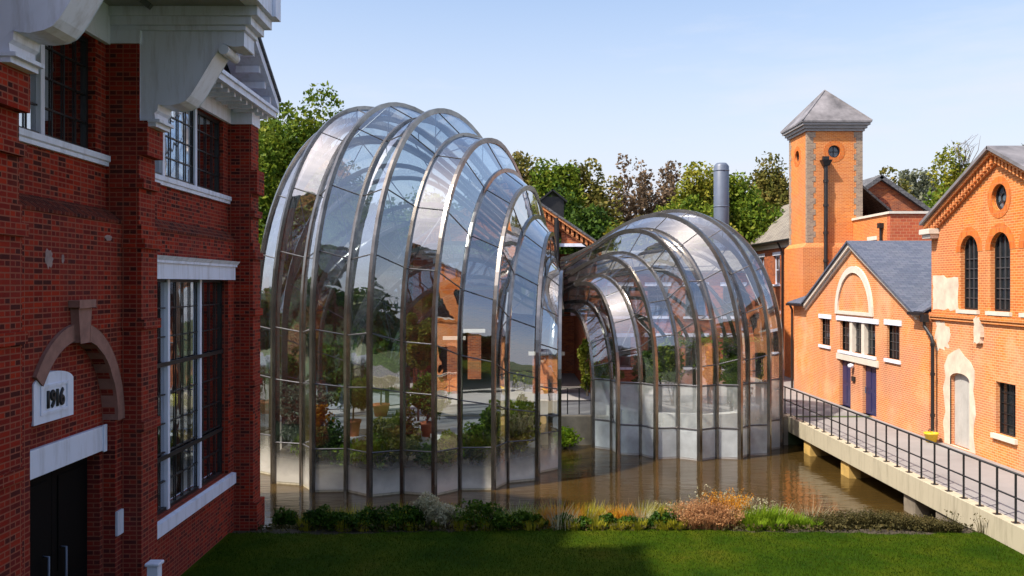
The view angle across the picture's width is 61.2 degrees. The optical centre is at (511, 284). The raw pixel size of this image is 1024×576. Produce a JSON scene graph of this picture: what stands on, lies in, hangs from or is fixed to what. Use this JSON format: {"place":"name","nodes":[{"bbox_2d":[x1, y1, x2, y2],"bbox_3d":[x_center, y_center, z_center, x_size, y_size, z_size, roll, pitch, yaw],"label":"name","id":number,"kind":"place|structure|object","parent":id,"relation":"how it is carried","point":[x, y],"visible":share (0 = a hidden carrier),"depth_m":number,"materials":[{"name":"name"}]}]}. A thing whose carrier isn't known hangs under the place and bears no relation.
{"place":"outdoors","nodes":[
{"label":"outdoors","id":0,"kind":"place"},
{"bbox_2d":[404,187,603,393],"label":"still house","id":1,"kind":"structure","parent":0,"point":[477,326],"depth_m":50.49,"materials":[{"name":"brick"}]},
{"bbox_2d":[280,367,870,443],"bbox_3d":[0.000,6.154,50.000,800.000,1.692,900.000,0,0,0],"label":"ground","id":2,"kind":"structure","parent":0,"point":[793,439],"depth_m":38.56,"materials":[{"name":"grey concrete"}]},
{"bbox_2d":[0,0,280,575],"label":"brick factory","id":3,"kind":"structure","parent":2,"relation":"on","point":[131,189],"depth_m":14.40,"materials":[{"name":"red brick"}]},
{"bbox_2d":[30,472,50,575],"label":"door","id":4,"kind":"structure","parent":3,"relation":"in","point":[40,487],"depth_m":12.65,"materials":[{"name":"black paint"}]},
{"bbox_2d":[31,371,72,425],"bbox_3d":[-6.580,1.575,12.250,0.282,0.691,1.062,0,0,0],"label":"date plaque","id":5,"kind":"object","parent":3,"relation":"attached to","point":[52,399],"visible":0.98,"depth_m":12.20,"materials":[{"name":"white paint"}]},
{"bbox_2d":[19,35,110,166],"bbox_3d":[-6.790,-2.960,12.640,0.280,2.020,3.440,0,0,0],"label":"window","id":6,"kind":"structure","parent":3,"relation":"in","point":[57,119],"depth_m":13.25,"materials":[{"name":"glass"}]},
{"bbox_2d":[51,457,86,575],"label":"door","id":7,"kind":"structure","parent":3,"relation":"in","point":[68,482],"depth_m":13.47,"materials":[{"name":"black paint"}]},
{"bbox_2d":[155,109,231,203],"bbox_3d":[-6.775,-2.850,17.815,0.250,1.900,5.490,0,0,0],"label":"window","id":8,"kind":"structure","parent":3,"relation":"in","point":[190,162],"depth_m":18.62,"materials":[{"name":"white glass"}]},
{"bbox_2d":[157,255,239,538],"bbox_3d":[-6.600,2.075,17.745,0.400,5.210,5.350,0,0,0],"label":"window","id":9,"kind":"structure","parent":3,"relation":"in","point":[189,336],"depth_m":18.07,"materials":[{"name":"black metal"}]},
{"bbox_2d":[280,320,322,387],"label":"hedge","id":10,"kind":"object","parent":2,"relation":"on","point":[293,354],"visible":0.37,"depth_m":42.69,"materials":[{"name":"green plant"}]},
{"bbox_2d":[280,264,344,384],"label":"tree","id":11,"kind":"object","parent":2,"relation":"on","point":[294,309],"visible":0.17,"depth_m":44.82,"materials":[{"name":"green plant"}]},
{"bbox_2d":[259,80,369,383],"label":"tree","id":12,"kind":"object","parent":2,"relation":"on","point":[281,143],"visible":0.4,"depth_m":44.85,"materials":[{"name":"green plant"}]},
{"bbox_2d":[322,324,376,384],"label":"hedge","id":13,"kind":"object","parent":2,"relation":"on","point":[335,365],"visible":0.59,"depth_m":42.50,"materials":[{"name":"green plant"}]},
{"bbox_2d":[322,163,377,349],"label":"tree","id":14,"kind":"object","parent":2,"relation":"on","point":[370,208],"depth_m":55.96,"materials":[{"name":"green plant"}]},
{"bbox_2d":[318,243,385,380],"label":"tree","id":15,"kind":"object","parent":2,"relation":"on","point":[357,275],"visible":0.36,"depth_m":45.66,"materials":[{"name":"green plant"}]},
{"bbox_2d":[356,196,416,285],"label":"tree","id":16,"kind":"object","parent":2,"relation":"on","point":[390,242],"visible":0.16,"depth_m":58.64,"materials":[{"name":"green plant"}]},
{"bbox_2d":[364,332,412,389],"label":"hedge","id":17,"kind":"object","parent":2,"relation":"on","point":[381,347],"visible":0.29,"depth_m":42.45,"materials":[{"name":"green plant"}]},
{"bbox_2d":[260,102,564,497],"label":"glasshouse","id":18,"kind":"structure","parent":2,"relation":"on","point":[529,280],"depth_m":28.60,"materials":[{"name":"clear glass"}]},
{"bbox_2d":[280,375,335,441],"bbox_3d":[-7.341,4.531,30.286,2.048,2.854,1.832,0,0,-34],"label":"indoor shrub","id":19,"kind":"object","parent":18,"relation":"on","point":[285,412],"visible":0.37,"depth_m":29.95,"materials":[{"name":"green plant"}]},
{"bbox_2d":[316,404,335,429],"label":"indoor shrub","id":20,"kind":"object","parent":18,"relation":"on","point":[321,411],"visible":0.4,"depth_m":29.66,"materials":[{"name":"orange plant"}]},
{"bbox_2d":[316,417,343,465],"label":"bed plant","id":21,"kind":"object","parent":18,"relation":"on","point":[336,438],"visible":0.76,"depth_m":28.08,"materials":[{"name":"green plant"}]},
{"bbox_2d":[332,438,365,468],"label":"bed plant","id":22,"kind":"object","parent":18,"relation":"on","point":[354,455],"visible":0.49,"depth_m":27.73,"materials":[{"name":"green plant"}]},
{"bbox_2d":[338,430,365,453],"bbox_3d":[-5.888,5.540,30.043,1.175,0.720,2.526,0,0,-33],"label":"curved bench","id":23,"kind":"object","parent":18,"relation":"on","point":[359,437],"visible":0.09,"depth_m":29.29,"materials":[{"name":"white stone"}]},
{"bbox_2d":[333,377,365,436],"bbox_3d":[-5.390,4.162,29.602,1.313,2.036,1.350,0,0,0],"label":"potted tree","id":24,"kind":"object","parent":23,"relation":"on","point":[357,398],"visible":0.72,"depth_m":29.32,"materials":[{"name":"green plant"}]},
{"bbox_2d":[355,432,392,470],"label":"bed plant","id":25,"kind":"object","parent":18,"relation":"on","point":[379,444],"visible":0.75,"depth_m":27.40,"materials":[{"name":"green plant"}]},
{"bbox_2d":[361,353,399,416],"bbox_3d":[-5.219,4.008,34.703,1.528,2.524,1.479,0,0,-44],"label":"potted tree","id":26,"kind":"object","parent":18,"relation":"on","point":[385,371],"visible":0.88,"depth_m":34.39,"materials":[{"name":"green plant"}]},
{"bbox_2d":[360,407,420,466],"bbox_3d":[-4.027,4.978,28.296,1.898,1.958,1.637,0,0,25],"label":"indoor shrub","id":27,"kind":"object","parent":18,"relation":"on","point":[380,423],"visible":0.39,"depth_m":28.14,"materials":[{"name":"green plant"}]},
{"bbox_2d":[382,420,422,464],"bbox_3d":[-3.490,5.139,27.547,1.348,1.679,1.109,0,0,0],"label":"bed plant","id":28,"kind":"object","parent":18,"relation":"on","point":[412,440],"visible":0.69,"depth_m":27.35,"materials":[{"name":"green plant"}]},
{"bbox_2d":[399,312,440,420],"bbox_3d":[-3.545,3.163,33.450,1.390,4.215,1.690,0,0,-32],"label":"indoor tree","id":29,"kind":"object","parent":18,"relation":"on","point":[418,356],"visible":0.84,"depth_m":33.08,"materials":[{"name":"green plant"}]},
{"bbox_2d":[413,436,445,469],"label":"bed plant","id":30,"kind":"object","parent":18,"relation":"on","point":[423,459],"visible":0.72,"depth_m":27.40,"materials":[{"name":"green plant"}]},
{"bbox_2d":[437,438,456,468],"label":"indoor shrub","id":31,"kind":"object","parent":18,"relation":"on","point":[441,444],"visible":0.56,"depth_m":27.67,"materials":[{"name":"green plant"}]},
{"bbox_2d":[438,428,468,467],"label":"bed plant","id":32,"kind":"object","parent":18,"relation":"on","point":[450,437],"visible":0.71,"depth_m":27.62,"materials":[{"name":"green plant"}]},
{"bbox_2d":[430,427,483,439],"bbox_3d":[-1.961,5.540,30.415,1.470,0.720,2.577,0,0,34],"label":"curved bench","id":33,"kind":"object","parent":18,"relation":"on","point":[451,429],"visible":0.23,"depth_m":30.48,"materials":[{"name":"white stone"}]},
{"bbox_2d":[398,371,451,436],"bbox_3d":[-2.894,4.149,30.028,1.864,2.303,1.666,0,0,-34],"label":"potted tree","id":34,"kind":"object","parent":33,"relation":"on","point":[419,401],"visible":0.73,"depth_m":29.98,"materials":[{"name":"green plant"}]},
{"bbox_2d":[463,426,485,464],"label":"indoor shrub","id":35,"kind":"object","parent":18,"relation":"on","point":[471,453],"visible":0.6,"depth_m":28.17,"materials":[{"name":"green plant"}]},
{"bbox_2d":[463,415,496,464],"bbox_3d":[-1.047,5.144,28.406,1.145,1.673,1.146,0,0,0],"label":"bed plant","id":36,"kind":"object","parent":18,"relation":"on","point":[480,428],"visible":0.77,"depth_m":28.25,"materials":[{"name":"green plant"}]},
{"bbox_2d":[510,370,541,458],"bbox_3d":[0.201,4.428,29.375,1.627,3.062,1.484,0,0,0],"label":"indoor shrub","id":37,"kind":"object","parent":18,"relation":"on","point":[522,425],"visible":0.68,"depth_m":29.10,"materials":[{"name":"green plant"}]},
{"bbox_2d":[396,186,448,283],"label":"tree","id":38,"kind":"object","parent":2,"relation":"on","point":[428,213],"visible":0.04,"depth_m":61.99,"materials":[{"name":"green plant"}]},
{"bbox_2d":[436,170,499,253],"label":"tree","id":39,"kind":"object","parent":2,"relation":"on","point":[458,249],"visible":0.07,"depth_m":60.16,"materials":[{"name":"green plant"}]},
{"bbox_2d":[265,415,787,444],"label":"quay wall","id":40,"kind":"structure","parent":2,"relation":"on","point":[580,425],"depth_m":34.50,"materials":[{"name":"concrete"}]},
{"bbox_2d":[512,150,548,241],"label":"tree","id":41,"kind":"object","parent":2,"relation":"on","point":[522,166],"visible":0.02,"depth_m":62.45,"materials":[{"name":"green plant"}]},
{"bbox_2d":[564,157,628,227],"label":"tree","id":42,"kind":"object","parent":2,"relation":"on","point":[596,195],"visible":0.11,"depth_m":65.33,"materials":[{"name":"green plant"}]},
{"bbox_2d":[607,153,665,221],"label":"tree","id":43,"kind":"object","parent":2,"relation":"on","point":[639,205],"visible":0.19,"depth_m":67.03,"materials":[{"name":"brown plant"}]},
{"bbox_2d":[638,160,682,212],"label":"tree","id":44,"kind":"object","parent":2,"relation":"on","point":[667,190],"visible":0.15,"depth_m":71.58,"materials":[{"name":"brown plant"}]},
{"bbox_2d":[559,209,783,461],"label":"glasshouse","id":45,"kind":"structure","parent":2,"relation":"on","point":[740,433],"depth_m":33.17,"materials":[{"name":"clear glass"}]},
{"bbox_2d":[576,338,596,395],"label":"indoor shrub","id":46,"kind":"object","parent":45,"relation":"in","point":[582,354],"visible":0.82,"depth_m":34.52,"materials":[{"name":"green plant"}]},
{"bbox_2d":[594,361,623,392],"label":"indoor shrub","id":47,"kind":"object","parent":45,"relation":"in","point":[602,371],"visible":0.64,"depth_m":35.17,"materials":[{"name":"green plant"}]},
{"bbox_2d":[631,350,652,400],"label":"indoor shrub","id":48,"kind":"object","parent":45,"relation":"in","point":[648,372],"visible":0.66,"depth_m":34.98,"materials":[{"name":"green plant"}]},
{"bbox_2d":[658,331,684,405],"bbox_3d":[6.196,3.283,34.064,1.232,2.945,1.222,0,0,0],"label":"indoor shrub","id":49,"kind":"object","parent":45,"relation":"in","point":[666,367],"visible":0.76,"depth_m":33.84,"materials":[{"name":"green plant"}]},
{"bbox_2d":[670,332,723,412],"bbox_3d":[7.227,3.721,34.568,2.478,3.563,2.642,0,0,0],"label":"palm","id":50,"kind":"object","parent":45,"relation":"on","point":[688,343],"visible":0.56,"depth_m":34.55,"materials":[{"name":"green plant"}]},
{"bbox_2d":[702,348,721,399],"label":"indoor shrub","id":51,"kind":"object","parent":45,"relation":"in","point":[708,372],"visible":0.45,"depth_m":33.33,"materials":[{"name":"orange plant"}]},
{"bbox_2d":[691,336,762,411],"bbox_3d":[8.324,3.756,33.581,2.912,3.493,2.757,0,0,0],"label":"palm","id":52,"kind":"object","parent":45,"relation":"on","point":[731,395],"visible":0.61,"depth_m":33.55,"materials":[{"name":"green plant"}]},
{"bbox_2d":[719,346,753,408],"bbox_3d":[8.524,3.548,33.003,1.266,2.417,1.202,0,0,44],"label":"indoor shrub","id":53,"kind":"object","parent":45,"relation":"in","point":[729,375],"visible":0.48,"depth_m":32.88,"materials":[{"name":"green plant"}]},
{"bbox_2d":[665,161,740,242],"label":"tree","id":54,"kind":"object","parent":2,"relation":"on","point":[703,187],"visible":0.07,"depth_m":60.71,"materials":[{"name":"green plant"}]},
{"bbox_2d":[729,171,779,250],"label":"tree","id":55,"kind":"object","parent":2,"relation":"on","point":[738,187],"visible":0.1,"depth_m":63.25,"materials":[{"name":"green plant"}]},
{"bbox_2d":[729,194,784,306],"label":"tree","id":56,"kind":"object","parent":2,"relation":"on","point":[748,215],"visible":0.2,"depth_m":61.19,"materials":[{"name":"green plant"}]},
{"bbox_2d":[746,151,788,215],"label":"tree","id":57,"kind":"object","parent":2,"relation":"on","point":[773,185],"visible":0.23,"depth_m":65.83,"materials":[{"name":"green plant"}]},
{"bbox_2d":[786,241,931,436],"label":"pump house","id":58,"kind":"structure","parent":2,"relation":"on","point":[863,306],"depth_m":35.24,"materials":[{"name":"orange brick"}]},
{"bbox_2d":[818,314,830,348],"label":"window","id":59,"kind":"structure","parent":58,"relation":"in","point":[826,318],"depth_m":39.96,"materials":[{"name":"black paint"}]},
{"bbox_2d":[843,360,850,406],"bbox_3d":[14.520,4.285,37.475,0.160,2.010,1.250,0,0,0],"label":"door","id":60,"kind":"structure","parent":58,"relation":"in","point":[846,371],"depth_m":37.63,"materials":[{"name":"blue paint"}]},
{"bbox_2d":[836,315,878,359],"bbox_3d":[14.465,2.190,36.200,0.270,1.620,4.400,0,0,0],"label":"window","id":61,"kind":"structure","parent":58,"relation":"in","point":[858,333],"depth_m":36.20,"materials":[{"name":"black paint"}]},
{"bbox_2d":[865,365,875,415],"bbox_3d":[14.520,4.285,34.925,0.160,2.010,1.350,0,0,0],"label":"door","id":62,"kind":"structure","parent":58,"relation":"in","point":[870,389],"depth_m":35.11,"materials":[{"name":"blue paint"}]},
{"bbox_2d":[884,319,901,363],"bbox_3d":[14.445,2.160,32.750,0.230,1.620,1.460,0,0,0],"label":"window","id":63,"kind":"structure","parent":58,"relation":"in","point":[894,325],"depth_m":32.87,"materials":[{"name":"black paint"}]},
{"bbox_2d":[877,165,916,197],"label":"tree","id":64,"kind":"object","parent":2,"relation":"on","point":[883,171],"depth_m":73.91,"materials":[{"name":"green plant"}]},
{"bbox_2d":[784,413,1023,553],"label":"walkway bridge","id":65,"kind":"structure","parent":2,"relation":"on","point":[925,497],"depth_m":24.88,"materials":[{"name":"concrete"}]},
{"bbox_2d":[784,386,1023,523],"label":"railing","id":66,"kind":"object","parent":65,"relation":"on","point":[948,468],"visible":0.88,"depth_m":24.25,"materials":[{"name":"black metal"}]},
{"bbox_2d":[897,167,948,203],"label":"tree","id":67,"kind":"object","parent":2,"relation":"on","point":[919,190],"visible":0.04,"depth_m":79.51,"materials":[{"name":"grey plant"}]},
{"bbox_2d":[926,134,979,205],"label":"tree","id":68,"kind":"object","parent":2,"relation":"on","point":[956,170],"visible":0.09,"depth_m":64.31,"materials":[{"name":"green plant"}]},
{"bbox_2d":[919,146,1023,471],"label":"gabled hall","id":69,"kind":"structure","parent":2,"relation":"on","point":[971,222],"depth_m":26.65,"materials":[{"name":"orange brick"}]},
{"bbox_2d":[955,373,968,448],"bbox_3d":[14.650,4.090,28.010,0.080,2.415,1.240,0,0,0],"label":"door","id":70,"kind":"structure","parent":69,"relation":"in","point":[961,381],"depth_m":28.13,"materials":[{"name":"white wood"}]},
{"bbox_2d":[956,236,979,313],"bbox_3d":[14.510,-0.310,27.400,0.320,2.480,1.260,0,0,0],"label":"window","id":71,"kind":"structure","parent":69,"relation":"in","point":[971,251],"depth_m":27.61,"materials":[{"name":"black metal"}]},
{"bbox_2d":[985,233,1011,315],"bbox_3d":[14.510,-0.310,25.660,0.320,2.480,1.260,0,0,0],"label":"window","id":72,"kind":"structure","parent":69,"relation":"in","point":[1002,247],"depth_m":25.84,"materials":[{"name":"black metal"}]},
{"bbox_2d":[990,382,1017,444],"bbox_3d":[14.510,3.745,25.410,0.280,1.690,1.260,0,0,0],"label":"window","id":73,"kind":"structure","parent":69,"relation":"in","point":[1007,391],"depth_m":25.55,"materials":[{"name":"black metal"}]},
{"bbox_2d":[260,444,935,527],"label":"water","id":74,"kind":"structure","parent":0,"point":[789,474],"depth_m":27.28,"materials":[{"name":"brown liquid"}]},
{"bbox_2d":[552,426,584,448],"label":"waterside plant","id":75,"kind":"object","parent":74,"relation":"in","point":[567,435],"visible":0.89,"depth_m":33.65,"materials":[{"name":"green plant"}]},
{"bbox_2d":[325,372,872,415],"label":"pavement","id":76,"kind":"structure","parent":0,"point":[476,390],"depth_m":39.84,"materials":[{"name":"grey concrete"}]},
{"bbox_2d":[343,260,432,356],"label":"tree","id":77,"kind":"object","parent":76,"relation":"on","point":[386,280],"visible":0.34,"depth_m":46.65,"materials":[{"name":"green plant"}]},
{"bbox_2d":[522,157,596,247],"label":"tree","id":78,"kind":"object","parent":76,"relation":"on","point":[556,175],"visible":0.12,"depth_m":59.33,"materials":[{"name":"green plant"}]},
{"bbox_2d":[525,184,618,253],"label":"tree","id":79,"kind":"object","parent":76,"relation":"on","point":[596,230],"visible":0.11,"depth_m":56.13,"materials":[{"name":"green plant"}]},
{"bbox_2d":[602,222,644,250],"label":"tree","id":80,"kind":"object","parent":76,"relation":"on","point":[627,244],"visible":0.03,"depth_m":54.14,"materials":[{"name":"green plant"}]},
{"bbox_2d":[647,194,713,250],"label":"tree","id":81,"kind":"object","parent":76,"relation":"on","point":[685,236],"visible":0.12,"depth_m":57.16,"materials":[{"name":"green plant"}]},
{"bbox_2d":[713,163,728,250],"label":"flue","id":82,"kind":"object","parent":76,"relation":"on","point":[721,191],"visible":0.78,"depth_m":52.60,"materials":[{"name":"metal"}]},
{"bbox_2d":[750,186,891,360],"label":"house","id":83,"kind":"structure","parent":76,"relation":"on","point":[771,244],"depth_m":56.04,"materials":[{"name":"brick"}]},
{"bbox_2d":[852,211,931,240],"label":"flat annex","id":84,"kind":"object","parent":76,"relation":"on","point":[894,226],"visible":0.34,"depth_m":42.40,"materials":[{"name":"orange brick"}]},
{"bbox_2d":[863,175,930,215],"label":"gabled house","id":85,"kind":"structure","parent":76,"relation":"on","point":[891,195],"depth_m":53.00,"materials":[{"name":"brick"}]},
{"bbox_2d":[181,527,1023,575],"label":"lawn","id":86,"kind":"structure","parent":0,"point":[683,564],"depth_m":18.60,"materials":[{"name":"green plant"}]},
{"bbox_2d":[145,560,163,575],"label":"bollard","id":87,"kind":"object","parent":86,"relation":"on","point":[154,567],"visible":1,"depth_m":14.16,"materials":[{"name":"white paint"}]},
{"bbox_2d":[232,529,976,534],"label":"river bank","id":88,"kind":"structure","parent":0,"point":[326,531],"depth_m":20.50,"materials":[{"name":"soil"}]},
{"bbox_2d":[271,506,299,528],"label":"waterside plant","id":89,"kind":"object","parent":88,"relation":"on","point":[284,517],"visible":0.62,"depth_m":21.44,"materials":[{"name":"green plant"}]},
{"bbox_2d":[302,504,329,529],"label":"dark shrub","id":90,"kind":"object","parent":88,"relation":"on","point":[314,517],"visible":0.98,"depth_m":20.60,"materials":[{"name":"green plant"}]},
{"bbox_2d":[321,511,347,530],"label":"dark shrub","id":91,"kind":"object","parent":88,"relation":"on","point":[331,518],"visible":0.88,"depth_m":20.49,"materials":[{"name":"green plant"}]},
{"bbox_2d":[342,509,369,529],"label":"dark shrub","id":92,"kind":"object","parent":88,"relation":"on","point":[350,519],"visible":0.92,"depth_m":20.53,"materials":[{"name":"green plant"}]},
{"bbox_2d":[361,505,388,531],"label":"dark shrub","id":93,"kind":"object","parent":88,"relation":"on","point":[375,516],"visible":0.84,"depth_m":20.70,"materials":[{"name":"green plant"}]},
{"bbox_2d":[380,503,420,530],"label":"dark shrub","id":94,"kind":"object","parent":88,"relation":"on","point":[394,507],"visible":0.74,"depth_m":20.64,"materials":[{"name":"green plant"}]},
{"bbox_2d":[399,504,425,530],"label":"dark shrub","id":95,"kind":"object","parent":88,"relation":"on","point":[414,512],"visible":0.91,"depth_m":20.59,"materials":[{"name":"green plant"}]},
{"bbox_2d":[409,491,439,527],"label":"flowering bush","id":96,"kind":"object","parent":88,"relation":"on","point":[426,502],"visible":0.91,"depth_m":20.74,"materials":[{"name":"grey plant"}]},
{"bbox_2d":[433,500,464,528],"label":"flowering bush","id":97,"kind":"object","parent":88,"relation":"on","point":[442,510],"visible":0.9,"depth_m":20.75,"materials":[{"name":"grey plant"}]},
{"bbox_2d":[453,498,499,529],"bbox_3d":[-0.841,5.551,20.782,1.128,0.875,1.018,0,0,0],"label":"dark shrub","id":98,"kind":"object","parent":88,"relation":"on","point":[479,505],"visible":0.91,"depth_m":20.65,"materials":[{"name":"green plant"}]},
{"bbox_2d":[490,507,517,529],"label":"dark shrub","id":99,"kind":"object","parent":88,"relation":"on","point":[502,519],"visible":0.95,"depth_m":20.43,"materials":[{"name":"green plant"}]},
{"bbox_2d":[511,510,540,528],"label":"dark shrub","id":100,"kind":"object","parent":88,"relation":"on","point":[524,516],"visible":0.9,"depth_m":20.56,"materials":[{"name":"green plant"}]},
{"bbox_2d":[690,507,721,529],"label":"pink grass","id":101,"kind":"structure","parent":88,"relation":"on","point":[705,524],"depth_m":20.52,"materials":[{"name":"plant"}]},
{"bbox_2d":[257,522,974,531],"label":"bank grass","id":102,"kind":"structure","parent":0,"point":[815,526],"depth_m":20.45,"materials":[{"name":"green plant"}]},
{"bbox_2d":[260,0,1023,216],"label":"sky","id":103,"kind":"structure","parent":0,"point":[656,82],"materials":[{"name":"blue"}]},
{"bbox_2d":[597,251,754,383],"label":"wing","id":104,"kind":"structure","parent":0,"point":[716,282],"depth_m":46.00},
{"bbox_2d":[608,282,633,318],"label":"window","id":105,"kind":"structure","parent":104,"relation":"in","point":[620,303],"depth_m":46.17,"materials":[{"name":"metal"}]},
{"bbox_2d":[616,333,633,369],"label":"window","id":106,"kind":"structure","parent":104,"relation":"in","point":[624,357],"depth_m":46.17,"materials":[{"name":"metal"}]},
{"bbox_2d":[645,282,670,318],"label":"window","id":107,"kind":"structure","parent":104,"relation":"in","point":[653,307],"depth_m":46.17,"materials":[{"name":"metal"}]},
{"bbox_2d":[682,282,708,318],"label":"window","id":108,"kind":"structure","parent":104,"relation":"in","point":[701,310],"depth_m":46.17,"materials":[{"name":"glass"}]},
{"bbox_2d":[682,333,708,369],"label":"window","id":109,"kind":"structure","parent":104,"relation":"in","point":[688,362],"depth_m":46.17,"materials":[{"name":"glass"}]},
{"bbox_2d":[780,90,872,378],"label":"brick tower","id":110,"kind":"structure","parent":0,"point":[822,132],"depth_m":47.00,"materials":[{"name":"orange brick"}]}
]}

